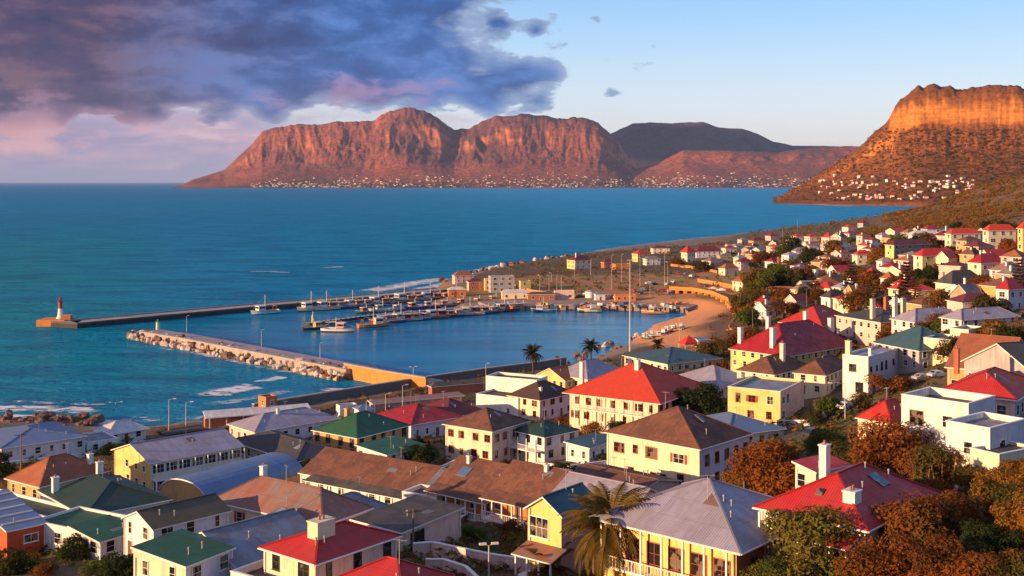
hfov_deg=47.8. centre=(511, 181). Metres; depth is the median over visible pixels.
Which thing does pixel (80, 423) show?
boulder
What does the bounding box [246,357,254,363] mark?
boulder
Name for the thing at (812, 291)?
bush
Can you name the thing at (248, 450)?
window
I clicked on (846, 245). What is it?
cottage
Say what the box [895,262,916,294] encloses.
pine tree
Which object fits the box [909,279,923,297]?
pine tree
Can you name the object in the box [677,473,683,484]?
window
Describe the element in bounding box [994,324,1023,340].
bush
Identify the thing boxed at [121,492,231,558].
white house
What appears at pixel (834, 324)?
bush
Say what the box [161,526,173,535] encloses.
window
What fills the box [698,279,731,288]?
retaining wall
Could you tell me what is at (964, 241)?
cottage
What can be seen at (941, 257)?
cottage
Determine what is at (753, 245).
cottage
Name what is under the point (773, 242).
cottage
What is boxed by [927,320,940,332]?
bush
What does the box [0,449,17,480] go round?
bush
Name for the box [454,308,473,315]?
fishing boat
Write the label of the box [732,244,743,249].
cottage
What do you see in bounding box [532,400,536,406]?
window
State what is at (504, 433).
window
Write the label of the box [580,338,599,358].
palm tree
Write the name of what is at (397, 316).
fishing boat
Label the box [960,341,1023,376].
gable wall
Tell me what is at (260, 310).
fishing boat
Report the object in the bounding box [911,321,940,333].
bush
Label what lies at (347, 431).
ochre house
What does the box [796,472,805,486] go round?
window
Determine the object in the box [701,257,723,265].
cottage
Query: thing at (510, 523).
bush
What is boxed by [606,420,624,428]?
bush
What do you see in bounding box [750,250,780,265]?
bush
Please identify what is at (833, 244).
bush
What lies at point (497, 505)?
window
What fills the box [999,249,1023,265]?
cottage
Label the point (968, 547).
bush
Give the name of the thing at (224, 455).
window
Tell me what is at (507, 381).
modern block
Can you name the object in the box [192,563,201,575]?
window
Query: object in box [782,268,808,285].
bush
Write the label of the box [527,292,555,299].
quay shed
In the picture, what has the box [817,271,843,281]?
cottage
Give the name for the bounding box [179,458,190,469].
window
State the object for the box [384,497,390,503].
window
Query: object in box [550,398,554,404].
window
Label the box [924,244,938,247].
bush
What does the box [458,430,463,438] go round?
window
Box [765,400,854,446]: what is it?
lane
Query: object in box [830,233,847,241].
cottage
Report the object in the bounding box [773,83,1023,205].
headland
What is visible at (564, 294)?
quay shed
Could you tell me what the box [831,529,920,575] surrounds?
bush
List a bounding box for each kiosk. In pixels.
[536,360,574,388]
[693,337,709,346]
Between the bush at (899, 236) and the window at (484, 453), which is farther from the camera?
the bush at (899, 236)
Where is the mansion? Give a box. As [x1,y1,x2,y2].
[728,310,856,371]
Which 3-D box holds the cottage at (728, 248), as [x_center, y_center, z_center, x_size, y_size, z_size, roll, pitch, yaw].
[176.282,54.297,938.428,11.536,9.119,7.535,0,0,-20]
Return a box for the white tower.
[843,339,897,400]
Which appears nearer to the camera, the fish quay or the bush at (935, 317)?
the bush at (935, 317)
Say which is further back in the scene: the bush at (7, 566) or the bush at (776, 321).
the bush at (776, 321)
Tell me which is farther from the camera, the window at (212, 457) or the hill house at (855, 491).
the window at (212, 457)
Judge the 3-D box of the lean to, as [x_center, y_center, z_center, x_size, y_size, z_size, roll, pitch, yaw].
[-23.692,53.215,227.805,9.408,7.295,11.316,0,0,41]
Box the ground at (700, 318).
[0,176,1023,575]
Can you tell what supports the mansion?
on the ground at (700, 318)
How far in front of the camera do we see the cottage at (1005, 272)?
362.07 m
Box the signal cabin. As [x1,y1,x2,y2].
[258,394,276,406]
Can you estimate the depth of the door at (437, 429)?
270.51 m
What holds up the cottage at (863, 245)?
on the ground at (700, 318)
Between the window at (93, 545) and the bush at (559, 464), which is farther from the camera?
the bush at (559, 464)
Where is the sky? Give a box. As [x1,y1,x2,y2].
[0,0,1023,182]
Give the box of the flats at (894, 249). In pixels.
[884,239,931,261]
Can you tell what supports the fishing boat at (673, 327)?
on the ground at (700, 318)
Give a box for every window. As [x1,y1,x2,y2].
[7,451,12,457]
[22,486,25,494]
[23,532,38,543]
[32,489,36,497]
[35,446,40,453]
[53,532,60,544]
[77,440,82,447]
[89,540,96,554]
[93,444,97,450]
[105,540,114,553]
[125,459,128,466]
[128,521,131,534]
[136,431,140,436]
[141,560,148,575]
[143,526,147,540]
[152,463,164,474]
[154,481,163,491]
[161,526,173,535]
[166,460,177,471]
[169,566,175,575]
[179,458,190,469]
[186,521,195,532]
[192,456,202,466]
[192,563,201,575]
[204,453,216,464]
[214,515,219,526]
[217,451,227,461]
[219,552,229,571]
[229,449,239,459]
[234,511,244,521]
[247,448,250,456]
[271,554,279,571]
[295,428,299,434]
[298,562,308,575]
[315,432,319,440]
[325,434,329,442]
[326,561,331,575]
[338,436,342,445]
[349,438,353,447]
[353,551,361,568]
[383,541,391,556]
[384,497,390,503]
[402,427,405,436]
[410,528,424,551]
[448,429,453,436]
[448,445,453,452]
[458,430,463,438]
[471,448,476,456]
[472,432,477,440]
[482,450,487,458]
[484,434,489,442]
[486,502,489,512]
[494,502,500,510]
[495,433,499,441]
[503,431,507,439]
[530,515,548,540]
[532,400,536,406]
[537,437,541,445]
[547,437,551,445]
[549,449,552,457]
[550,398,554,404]
[571,410,578,417]
[575,396,578,403]
[584,412,589,419]
[586,398,590,404]
[596,399,600,406]
[609,400,614,407]
[613,441,624,453]
[623,402,627,409]
[624,537,639,562]
[632,444,637,453]
[635,403,642,411]
[644,446,657,459]
[646,540,659,567]
[649,405,652,412]
[667,546,684,573]
[670,452,686,464]
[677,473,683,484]
[689,551,706,575]
[705,454,709,466]
[713,557,730,575]
[715,451,719,463]
[715,471,718,480]
[724,448,728,460]
[735,392,740,402]
[746,395,757,402]
[747,410,753,417]
[750,555,758,564]
[766,396,773,405]
[766,411,771,419]
[773,531,782,547]
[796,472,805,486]
[800,374,805,380]
[814,385,819,392]
[848,363,855,371]
[855,382,862,391]
[909,409,923,425]
[923,362,927,368]
[941,415,952,427]
[942,318,947,324]
[963,441,972,455]
[990,238,995,242]
[996,404,1006,414]
[999,291,1004,297]
[999,439,1005,446]
[1016,404,1019,415]
[1021,401,1023,413]
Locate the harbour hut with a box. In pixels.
[62,314,72,319]
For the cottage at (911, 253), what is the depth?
562.16 m
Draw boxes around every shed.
[336,402,356,417]
[352,404,374,412]
[427,379,483,393]
[447,286,466,297]
[452,271,473,283]
[466,278,483,290]
[484,278,487,290]
[488,275,513,292]
[501,289,528,299]
[518,280,530,289]
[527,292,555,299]
[554,290,573,298]
[594,292,605,299]
[614,294,635,300]
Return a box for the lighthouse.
[56,296,62,318]
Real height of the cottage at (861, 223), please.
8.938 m
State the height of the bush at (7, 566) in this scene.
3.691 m
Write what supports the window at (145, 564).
in the house at (181, 552)
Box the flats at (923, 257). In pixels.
[912,248,954,269]
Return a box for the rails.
[156,384,484,433]
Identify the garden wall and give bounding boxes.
[7,451,92,465]
[413,541,530,571]
[425,558,477,575]
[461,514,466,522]
[532,460,606,467]
[777,408,839,426]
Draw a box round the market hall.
[622,347,722,372]
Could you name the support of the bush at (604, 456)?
on the ground at (700, 318)
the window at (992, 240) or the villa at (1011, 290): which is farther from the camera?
the window at (992, 240)
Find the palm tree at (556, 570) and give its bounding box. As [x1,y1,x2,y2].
[523,542,577,575]
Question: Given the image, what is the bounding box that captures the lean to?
[354,435,426,460]
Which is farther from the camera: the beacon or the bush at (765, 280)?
the bush at (765, 280)
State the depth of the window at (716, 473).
167.51 m
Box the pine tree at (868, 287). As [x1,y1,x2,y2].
[863,281,875,298]
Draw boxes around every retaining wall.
[514,284,553,292]
[671,264,716,272]
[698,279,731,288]
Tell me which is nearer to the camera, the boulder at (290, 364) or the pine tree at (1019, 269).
the pine tree at (1019, 269)
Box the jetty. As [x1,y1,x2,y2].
[305,305,483,325]
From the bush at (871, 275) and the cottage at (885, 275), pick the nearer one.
the cottage at (885, 275)
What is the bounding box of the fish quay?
[478,300,696,312]
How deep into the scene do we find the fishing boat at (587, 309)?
577.23 m
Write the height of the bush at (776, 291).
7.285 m
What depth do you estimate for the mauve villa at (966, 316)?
280.20 m
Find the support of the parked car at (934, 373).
on the ground at (700, 318)
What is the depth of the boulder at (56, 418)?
309.23 m
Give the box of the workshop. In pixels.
[341,476,388,511]
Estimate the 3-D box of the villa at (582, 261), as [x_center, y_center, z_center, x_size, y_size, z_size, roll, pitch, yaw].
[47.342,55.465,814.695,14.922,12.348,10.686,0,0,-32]
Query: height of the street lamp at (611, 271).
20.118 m
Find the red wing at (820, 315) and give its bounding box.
[778,304,842,328]
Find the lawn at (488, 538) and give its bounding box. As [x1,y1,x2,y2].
[466,533,521,553]
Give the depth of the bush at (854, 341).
337.44 m
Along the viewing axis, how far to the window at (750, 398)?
246.00 m
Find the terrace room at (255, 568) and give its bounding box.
[230,559,270,575]
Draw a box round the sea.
[0,183,921,426]
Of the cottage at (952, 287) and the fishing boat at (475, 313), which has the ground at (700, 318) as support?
the cottage at (952, 287)
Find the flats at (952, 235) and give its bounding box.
[944,228,981,248]
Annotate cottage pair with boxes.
[678,365,736,397]
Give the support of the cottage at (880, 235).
on the ground at (700, 318)
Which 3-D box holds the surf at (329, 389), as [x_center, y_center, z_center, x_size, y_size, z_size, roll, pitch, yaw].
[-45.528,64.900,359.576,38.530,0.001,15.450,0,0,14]
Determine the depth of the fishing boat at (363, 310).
571.23 m
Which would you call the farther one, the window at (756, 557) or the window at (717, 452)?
the window at (717, 452)
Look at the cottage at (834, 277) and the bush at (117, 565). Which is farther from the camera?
the cottage at (834, 277)
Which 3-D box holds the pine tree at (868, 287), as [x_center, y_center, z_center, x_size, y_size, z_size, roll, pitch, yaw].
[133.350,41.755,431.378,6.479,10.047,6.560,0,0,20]
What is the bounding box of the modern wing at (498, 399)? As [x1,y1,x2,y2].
[476,388,518,416]
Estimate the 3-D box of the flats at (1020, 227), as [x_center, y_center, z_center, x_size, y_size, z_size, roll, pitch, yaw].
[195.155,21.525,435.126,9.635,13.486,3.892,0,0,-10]
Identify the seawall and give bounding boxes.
[252,357,566,406]
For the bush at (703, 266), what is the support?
on the ground at (700, 318)
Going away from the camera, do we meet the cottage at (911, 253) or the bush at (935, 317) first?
the bush at (935, 317)
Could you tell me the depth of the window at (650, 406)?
259.04 m
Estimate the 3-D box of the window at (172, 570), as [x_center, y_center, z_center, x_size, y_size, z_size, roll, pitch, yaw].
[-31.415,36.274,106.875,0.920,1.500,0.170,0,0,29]
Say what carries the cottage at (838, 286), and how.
on the ground at (700, 318)
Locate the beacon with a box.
[156,319,159,329]
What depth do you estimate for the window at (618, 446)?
173.59 m
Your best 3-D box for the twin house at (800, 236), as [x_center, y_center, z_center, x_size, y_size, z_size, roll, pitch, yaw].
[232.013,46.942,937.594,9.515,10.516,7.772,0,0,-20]
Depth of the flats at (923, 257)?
483.94 m
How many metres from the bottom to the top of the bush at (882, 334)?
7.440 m
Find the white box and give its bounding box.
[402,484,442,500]
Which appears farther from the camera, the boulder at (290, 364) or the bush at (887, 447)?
the boulder at (290, 364)
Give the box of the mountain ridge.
[610,122,859,168]
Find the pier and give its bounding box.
[36,287,446,327]
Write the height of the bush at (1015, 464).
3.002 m
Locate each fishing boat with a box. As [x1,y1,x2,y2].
[250,297,280,314]
[297,291,321,311]
[301,318,327,329]
[312,290,342,310]
[320,321,355,331]
[328,300,348,308]
[338,298,356,307]
[342,290,364,306]
[354,296,372,306]
[355,304,375,313]
[356,307,389,327]
[363,297,381,305]
[366,286,392,304]
[368,304,394,311]
[369,312,397,322]
[381,297,394,303]
[386,314,406,322]
[389,307,414,320]
[390,282,419,302]
[390,296,401,303]
[390,302,404,310]
[403,300,425,309]
[403,313,422,320]
[406,292,424,300]
[412,312,430,319]
[415,294,432,300]
[418,298,441,307]
[419,310,431,318]
[421,282,444,299]
[426,300,449,318]
[431,290,446,297]
[436,297,457,306]
[436,307,457,316]
[447,310,463,316]
[453,296,466,303]
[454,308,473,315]
[455,298,484,314]
[469,304,491,313]
[481,303,498,312]
[486,293,500,298]
[489,305,503,311]
[495,294,518,311]
[531,297,555,311]
[577,304,601,311]
[641,307,665,313]
[641,331,652,338]
[648,331,666,336]
[656,327,668,333]
[661,325,677,331]
[671,323,683,329]
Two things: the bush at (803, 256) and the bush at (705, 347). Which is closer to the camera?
the bush at (705, 347)
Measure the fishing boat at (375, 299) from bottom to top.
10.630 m
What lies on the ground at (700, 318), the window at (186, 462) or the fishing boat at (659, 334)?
the fishing boat at (659, 334)
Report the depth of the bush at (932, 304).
350.98 m
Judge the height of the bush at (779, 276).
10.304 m
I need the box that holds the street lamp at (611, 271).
[611,255,611,288]
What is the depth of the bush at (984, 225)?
737.81 m
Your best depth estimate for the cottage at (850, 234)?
873.95 m
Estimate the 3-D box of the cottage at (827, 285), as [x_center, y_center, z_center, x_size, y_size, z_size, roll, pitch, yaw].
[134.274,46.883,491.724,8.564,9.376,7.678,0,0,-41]
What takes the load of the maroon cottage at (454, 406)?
on the ground at (700, 318)
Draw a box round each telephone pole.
[15,433,26,469]
[405,509,421,551]
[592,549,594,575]
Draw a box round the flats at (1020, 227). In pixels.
[1016,222,1023,251]
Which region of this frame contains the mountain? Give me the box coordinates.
[173,107,652,187]
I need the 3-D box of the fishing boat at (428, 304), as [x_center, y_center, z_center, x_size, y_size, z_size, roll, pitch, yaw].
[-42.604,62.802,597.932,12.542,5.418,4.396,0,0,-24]
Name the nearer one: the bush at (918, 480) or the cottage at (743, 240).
the bush at (918, 480)
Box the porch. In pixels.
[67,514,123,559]
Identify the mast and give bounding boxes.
[627,260,632,351]
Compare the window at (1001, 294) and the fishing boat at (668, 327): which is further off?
the fishing boat at (668, 327)
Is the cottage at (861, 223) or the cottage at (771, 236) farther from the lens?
the cottage at (861, 223)
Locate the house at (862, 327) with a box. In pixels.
[834,296,906,345]
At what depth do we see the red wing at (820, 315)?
395.32 m
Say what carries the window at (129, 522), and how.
in the white house at (198, 514)
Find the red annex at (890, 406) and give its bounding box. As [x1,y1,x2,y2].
[855,387,900,438]
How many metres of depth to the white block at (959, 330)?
262.51 m
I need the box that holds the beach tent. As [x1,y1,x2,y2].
[678,335,696,347]
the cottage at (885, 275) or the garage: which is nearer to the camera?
the garage
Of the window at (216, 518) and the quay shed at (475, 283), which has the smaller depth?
the window at (216, 518)
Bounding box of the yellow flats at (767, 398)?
[728,375,803,424]
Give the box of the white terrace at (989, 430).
[945,411,1023,485]
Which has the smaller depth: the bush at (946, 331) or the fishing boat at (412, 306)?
the bush at (946, 331)
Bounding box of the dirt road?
[609,271,742,297]
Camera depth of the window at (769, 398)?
244.00 m
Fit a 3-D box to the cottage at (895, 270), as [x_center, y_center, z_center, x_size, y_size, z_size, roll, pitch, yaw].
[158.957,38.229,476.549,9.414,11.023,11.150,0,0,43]
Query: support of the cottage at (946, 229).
on the ground at (700, 318)
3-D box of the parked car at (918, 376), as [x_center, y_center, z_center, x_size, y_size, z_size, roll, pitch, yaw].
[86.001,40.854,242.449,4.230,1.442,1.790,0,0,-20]
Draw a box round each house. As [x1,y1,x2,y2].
[0,421,87,460]
[0,489,66,516]
[36,459,172,514]
[43,506,125,552]
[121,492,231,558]
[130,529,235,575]
[197,507,307,569]
[227,401,340,437]
[257,514,402,575]
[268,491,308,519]
[311,406,410,450]
[424,445,508,522]
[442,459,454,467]
[479,459,569,528]
[508,409,580,461]
[552,466,657,497]
[562,358,703,432]
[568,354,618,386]
[573,458,681,491]
[589,474,776,575]
[603,392,752,484]
[680,245,696,262]
[706,407,786,445]
[735,342,805,381]
[752,440,942,575]
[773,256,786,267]
[792,233,803,242]
[792,354,842,398]
[804,234,819,240]
[834,296,906,345]
[872,325,944,373]
[906,230,936,237]
[942,346,1023,416]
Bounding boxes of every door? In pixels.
[124,433,128,442]
[127,539,132,558]
[435,426,439,435]
[459,447,463,454]
[514,507,520,520]
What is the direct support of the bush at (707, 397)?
on the ground at (700, 318)
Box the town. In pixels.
[250,172,805,187]
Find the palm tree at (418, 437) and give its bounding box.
[411,434,432,446]
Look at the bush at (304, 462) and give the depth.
215.33 m
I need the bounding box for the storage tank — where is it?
[585,290,594,297]
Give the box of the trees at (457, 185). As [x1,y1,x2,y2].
[261,168,809,187]
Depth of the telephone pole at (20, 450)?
203.38 m
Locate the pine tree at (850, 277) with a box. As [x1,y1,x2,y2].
[839,262,860,294]
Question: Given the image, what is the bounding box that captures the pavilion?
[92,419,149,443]
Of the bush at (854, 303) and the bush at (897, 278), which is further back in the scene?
the bush at (897, 278)
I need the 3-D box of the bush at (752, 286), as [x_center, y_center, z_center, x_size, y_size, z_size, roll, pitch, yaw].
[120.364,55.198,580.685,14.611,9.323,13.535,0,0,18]
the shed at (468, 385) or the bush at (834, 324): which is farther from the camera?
the bush at (834, 324)
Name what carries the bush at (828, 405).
on the ground at (700, 318)
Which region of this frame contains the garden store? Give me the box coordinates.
[969,441,1023,478]
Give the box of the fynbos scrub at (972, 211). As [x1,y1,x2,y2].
[0,173,1023,575]
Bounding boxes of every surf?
[0,405,96,413]
[13,414,115,424]
[16,400,101,404]
[167,349,294,372]
[199,384,259,395]
[211,391,284,403]
[256,376,286,381]
[326,388,343,390]
[363,278,446,291]
[411,283,441,288]
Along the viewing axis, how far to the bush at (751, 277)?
601.39 m
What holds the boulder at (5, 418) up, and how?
on the ground at (700, 318)
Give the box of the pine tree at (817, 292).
[808,281,823,304]
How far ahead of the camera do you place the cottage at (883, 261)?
585.04 m
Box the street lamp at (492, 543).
[479,542,498,575]
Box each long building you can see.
[694,246,722,257]
[766,286,792,290]
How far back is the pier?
557.73 m
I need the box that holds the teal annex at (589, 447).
[563,429,606,462]
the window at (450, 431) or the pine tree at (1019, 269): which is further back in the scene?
the pine tree at (1019, 269)
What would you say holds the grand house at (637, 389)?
on the ground at (700, 318)
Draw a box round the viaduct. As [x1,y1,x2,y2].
[667,286,742,330]
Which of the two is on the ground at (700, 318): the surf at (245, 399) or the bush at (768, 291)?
the bush at (768, 291)
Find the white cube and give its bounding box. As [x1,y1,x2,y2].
[901,386,995,452]
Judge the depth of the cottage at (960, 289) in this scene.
337.03 m
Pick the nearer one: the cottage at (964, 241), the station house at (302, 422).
the station house at (302, 422)
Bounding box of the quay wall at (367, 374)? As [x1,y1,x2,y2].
[344,363,443,386]
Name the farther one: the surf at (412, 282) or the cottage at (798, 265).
the surf at (412, 282)
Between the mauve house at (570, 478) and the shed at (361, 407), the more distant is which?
the shed at (361, 407)
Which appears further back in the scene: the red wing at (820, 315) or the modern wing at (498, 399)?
the red wing at (820, 315)
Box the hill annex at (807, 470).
[791,455,851,487]
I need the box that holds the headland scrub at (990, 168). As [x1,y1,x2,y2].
[778,128,1023,201]
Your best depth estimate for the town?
13037.35 m
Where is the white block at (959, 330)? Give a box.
[950,325,980,334]
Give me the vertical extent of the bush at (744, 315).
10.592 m
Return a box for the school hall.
[112,427,244,492]
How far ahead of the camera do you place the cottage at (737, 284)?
611.84 m
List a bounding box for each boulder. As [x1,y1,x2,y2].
[0,416,10,420]
[5,409,12,418]
[34,417,44,422]
[38,411,49,420]
[47,416,61,421]
[48,412,55,418]
[64,415,73,421]
[73,416,80,422]
[74,421,83,425]
[78,412,88,419]
[81,419,89,425]
[92,416,101,423]
[96,414,104,422]
[130,333,137,339]
[185,345,190,350]
[189,342,195,347]
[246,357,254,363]
[276,363,282,368]
[288,361,294,367]
[299,366,307,373]
[307,368,315,374]
[327,368,333,374]
[342,372,350,379]
[601,341,609,346]
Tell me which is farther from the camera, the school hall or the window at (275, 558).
the school hall
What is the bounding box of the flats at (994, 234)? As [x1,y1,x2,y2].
[981,224,1016,248]
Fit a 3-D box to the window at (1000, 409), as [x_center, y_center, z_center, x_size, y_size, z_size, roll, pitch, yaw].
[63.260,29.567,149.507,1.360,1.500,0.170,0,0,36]
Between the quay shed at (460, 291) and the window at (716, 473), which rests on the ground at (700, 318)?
the quay shed at (460, 291)
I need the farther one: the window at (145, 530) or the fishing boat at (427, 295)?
the fishing boat at (427, 295)
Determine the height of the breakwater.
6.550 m
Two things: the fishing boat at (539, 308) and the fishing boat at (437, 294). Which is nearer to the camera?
the fishing boat at (539, 308)
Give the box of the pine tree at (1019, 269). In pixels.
[1010,259,1023,286]
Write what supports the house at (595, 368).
on the ground at (700, 318)
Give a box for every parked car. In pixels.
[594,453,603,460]
[801,427,819,435]
[836,401,851,409]
[911,373,932,380]
[926,370,946,377]
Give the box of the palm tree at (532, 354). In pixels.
[521,344,543,374]
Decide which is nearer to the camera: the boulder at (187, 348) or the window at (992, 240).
the boulder at (187, 348)
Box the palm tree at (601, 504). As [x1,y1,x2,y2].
[557,480,654,575]
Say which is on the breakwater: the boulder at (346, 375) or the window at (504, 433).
the boulder at (346, 375)
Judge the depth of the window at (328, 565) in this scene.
105.91 m
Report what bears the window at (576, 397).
in the grand house at (637, 389)
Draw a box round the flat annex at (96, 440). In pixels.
[82,431,117,453]
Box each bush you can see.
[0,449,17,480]
[0,548,42,575]
[28,560,59,575]
[51,533,92,561]
[78,559,110,575]
[97,551,132,575]
[99,443,120,454]
[298,458,311,467]
[400,443,438,462]
[461,524,488,540]
[498,518,519,534]
[500,459,511,463]
[552,461,570,469]
[555,414,571,426]
[579,421,605,434]
[599,453,606,460]
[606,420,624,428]
[669,258,688,264]
[672,381,727,414]
[687,261,715,271]
[694,337,732,355]
[711,358,729,369]
[718,468,760,488]
[726,435,802,496]
[727,328,763,345]
[728,289,759,315]
[734,308,761,328]
[737,283,761,294]
[737,303,753,311]
[738,265,772,287]
[739,287,774,298]
[739,557,808,575]
[748,262,758,268]
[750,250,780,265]
[751,271,776,288]
[760,502,866,575]
[765,298,800,318]
[766,263,790,274]
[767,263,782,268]
[768,271,786,285]
[769,286,790,293]
[769,289,793,300]
[770,296,783,312]
[771,317,781,326]
[773,244,791,253]
[779,236,806,249]
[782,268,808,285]
[787,259,807,267]
[792,262,815,279]
[796,286,811,296]
[797,247,824,263]
[800,410,824,425]
[802,428,849,454]
[804,280,820,288]
[807,250,825,259]
[807,275,822,279]
[809,285,828,303]
[813,395,842,419]
[818,269,845,277]
[820,239,844,253]
[820,257,849,271]
[826,438,886,468]
[827,312,848,332]
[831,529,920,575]
[835,506,901,556]
[837,294,876,311]
[839,334,856,347]
[840,267,868,278]
[844,237,855,243]
[845,285,875,299]
[846,391,874,409]
[847,412,938,480]
[852,269,882,289]
[864,247,884,264]
[864,295,892,303]
[864,372,913,396]
[868,488,963,562]
[871,279,879,288]
[872,326,897,343]
[876,302,900,310]
[877,278,896,293]
[880,322,890,332]
[887,232,908,242]
[894,290,910,296]
[896,271,926,279]
[900,443,969,486]
[905,530,997,575]
[909,231,935,241]
[909,278,936,288]
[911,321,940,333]
[912,265,937,280]
[913,477,925,483]
[913,489,988,532]
[918,236,940,247]
[920,477,958,497]
[921,288,951,307]
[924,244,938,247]
[925,311,949,327]
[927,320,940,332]
[929,297,946,306]
[929,334,958,359]
[935,238,944,245]
[938,329,949,333]
[944,245,955,252]
[948,221,961,227]
[948,540,1009,570]
[950,463,987,488]
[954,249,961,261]
[959,518,1023,555]
[965,547,1023,575]
[967,274,993,283]
[968,465,1023,518]
[970,294,1012,311]
[977,319,1011,334]
[979,220,990,227]
[982,321,998,334]
[988,488,1023,545]
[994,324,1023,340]
[995,458,1023,480]
[996,220,1010,223]
[997,238,1017,252]
[1005,320,1023,337]
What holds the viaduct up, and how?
on the ground at (700, 318)
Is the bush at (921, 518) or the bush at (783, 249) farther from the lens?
the bush at (783, 249)
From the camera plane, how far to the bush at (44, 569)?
130.68 m
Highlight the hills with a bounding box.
[629,147,858,187]
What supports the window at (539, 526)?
in the gable cottage at (545, 536)
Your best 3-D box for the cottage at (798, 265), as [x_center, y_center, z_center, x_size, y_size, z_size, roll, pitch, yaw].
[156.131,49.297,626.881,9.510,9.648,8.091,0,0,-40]
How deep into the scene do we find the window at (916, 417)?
139.14 m
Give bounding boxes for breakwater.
[135,330,369,380]
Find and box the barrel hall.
[159,452,301,502]
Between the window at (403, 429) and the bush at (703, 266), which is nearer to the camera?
the window at (403, 429)
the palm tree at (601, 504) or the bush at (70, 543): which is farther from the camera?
the bush at (70, 543)
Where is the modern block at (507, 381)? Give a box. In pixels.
[486,372,547,390]
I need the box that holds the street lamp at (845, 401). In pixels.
[828,382,845,419]
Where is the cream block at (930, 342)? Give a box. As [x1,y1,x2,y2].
[923,333,959,365]
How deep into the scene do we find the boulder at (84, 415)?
314.60 m
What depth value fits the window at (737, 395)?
247.63 m
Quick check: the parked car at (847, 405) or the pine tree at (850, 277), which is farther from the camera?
the pine tree at (850, 277)
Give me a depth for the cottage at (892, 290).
412.74 m
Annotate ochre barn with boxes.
[944,328,1022,384]
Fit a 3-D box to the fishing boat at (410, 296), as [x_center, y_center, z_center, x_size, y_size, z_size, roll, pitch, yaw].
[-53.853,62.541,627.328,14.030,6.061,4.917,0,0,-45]
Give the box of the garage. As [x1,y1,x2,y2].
[349,495,465,555]
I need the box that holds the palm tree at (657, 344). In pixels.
[651,338,665,349]
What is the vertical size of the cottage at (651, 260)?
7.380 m
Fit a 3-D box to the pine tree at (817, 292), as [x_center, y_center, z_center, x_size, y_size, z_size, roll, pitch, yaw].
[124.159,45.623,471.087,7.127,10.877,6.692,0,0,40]
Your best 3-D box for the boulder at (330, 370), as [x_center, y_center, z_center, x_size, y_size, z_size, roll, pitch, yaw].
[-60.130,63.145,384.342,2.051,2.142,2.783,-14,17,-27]
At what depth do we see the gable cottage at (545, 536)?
114.38 m
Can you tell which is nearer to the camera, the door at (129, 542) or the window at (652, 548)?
the window at (652, 548)
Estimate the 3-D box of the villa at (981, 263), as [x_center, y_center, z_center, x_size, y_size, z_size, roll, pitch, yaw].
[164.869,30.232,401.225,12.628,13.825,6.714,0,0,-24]
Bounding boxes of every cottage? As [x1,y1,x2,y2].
[0,489,48,556]
[4,442,109,497]
[236,431,333,464]
[298,446,446,503]
[338,539,454,575]
[376,394,461,439]
[424,391,481,415]
[511,468,596,575]
[601,258,613,267]
[612,263,630,269]
[631,250,648,261]
[642,256,659,264]
[651,246,669,253]
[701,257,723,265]
[716,253,731,263]
[719,263,738,275]
[721,243,736,252]
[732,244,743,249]
[732,274,748,290]
[733,253,746,263]
[734,258,752,269]
[737,237,748,244]
[741,247,753,252]
[741,250,756,259]
[745,243,759,247]
[748,237,765,244]
[752,247,765,251]
[754,294,771,304]
[754,299,779,318]
[764,258,776,268]
[765,233,778,240]
[768,240,779,244]
[781,252,798,261]
[783,293,811,312]
[790,264,806,269]
[791,247,813,253]
[796,280,812,284]
[802,239,821,249]
[810,256,821,268]
[812,269,824,276]
[812,277,840,284]
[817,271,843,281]
[820,254,836,258]
[820,289,843,307]
[821,232,831,243]
[821,256,835,268]
[821,281,834,290]
[826,265,853,275]
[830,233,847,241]
[830,250,851,262]
[832,280,854,292]
[833,289,867,311]
[842,224,856,231]
[842,242,850,250]
[843,231,857,238]
[843,283,875,295]
[851,250,870,265]
[856,233,870,244]
[856,240,871,250]
[858,220,869,227]
[861,243,876,250]
[861,300,888,309]
[865,237,880,245]
[876,232,887,239]
[876,257,891,268]
[878,262,898,271]
[880,271,896,290]
[881,234,895,242]
[882,263,912,275]
[885,228,903,234]
[887,282,908,296]
[888,295,914,308]
[891,277,914,284]
[894,254,912,268]
[899,251,916,257]
[900,228,913,235]
[905,284,935,297]
[906,297,938,311]
[921,225,940,231]
[934,231,945,239]
[934,250,957,263]
[937,226,950,232]
[937,261,967,278]
[942,277,968,292]
[945,293,990,310]
[949,283,983,297]
[955,236,982,251]
[958,246,978,263]
[962,240,995,250]
[979,276,1022,297]
[982,249,1006,255]
[988,261,1023,280]
[993,265,1023,280]
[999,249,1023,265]
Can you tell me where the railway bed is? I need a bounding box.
[152,385,484,434]
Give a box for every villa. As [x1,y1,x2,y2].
[218,462,373,523]
[442,407,530,462]
[506,380,569,420]
[567,253,591,268]
[791,283,812,294]
[840,304,855,312]
[889,299,952,332]
[934,270,979,288]
[938,306,1020,332]
[966,250,1000,276]
[994,278,1023,310]
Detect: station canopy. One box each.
[203,403,309,429]
[367,391,464,412]
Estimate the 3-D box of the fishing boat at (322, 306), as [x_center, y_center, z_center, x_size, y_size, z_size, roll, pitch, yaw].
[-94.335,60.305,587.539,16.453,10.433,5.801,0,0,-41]
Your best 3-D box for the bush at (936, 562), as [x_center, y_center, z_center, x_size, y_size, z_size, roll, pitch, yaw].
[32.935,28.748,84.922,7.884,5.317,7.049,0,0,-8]
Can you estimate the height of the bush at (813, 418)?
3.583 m
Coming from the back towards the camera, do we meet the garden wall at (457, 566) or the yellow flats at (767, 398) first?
the yellow flats at (767, 398)

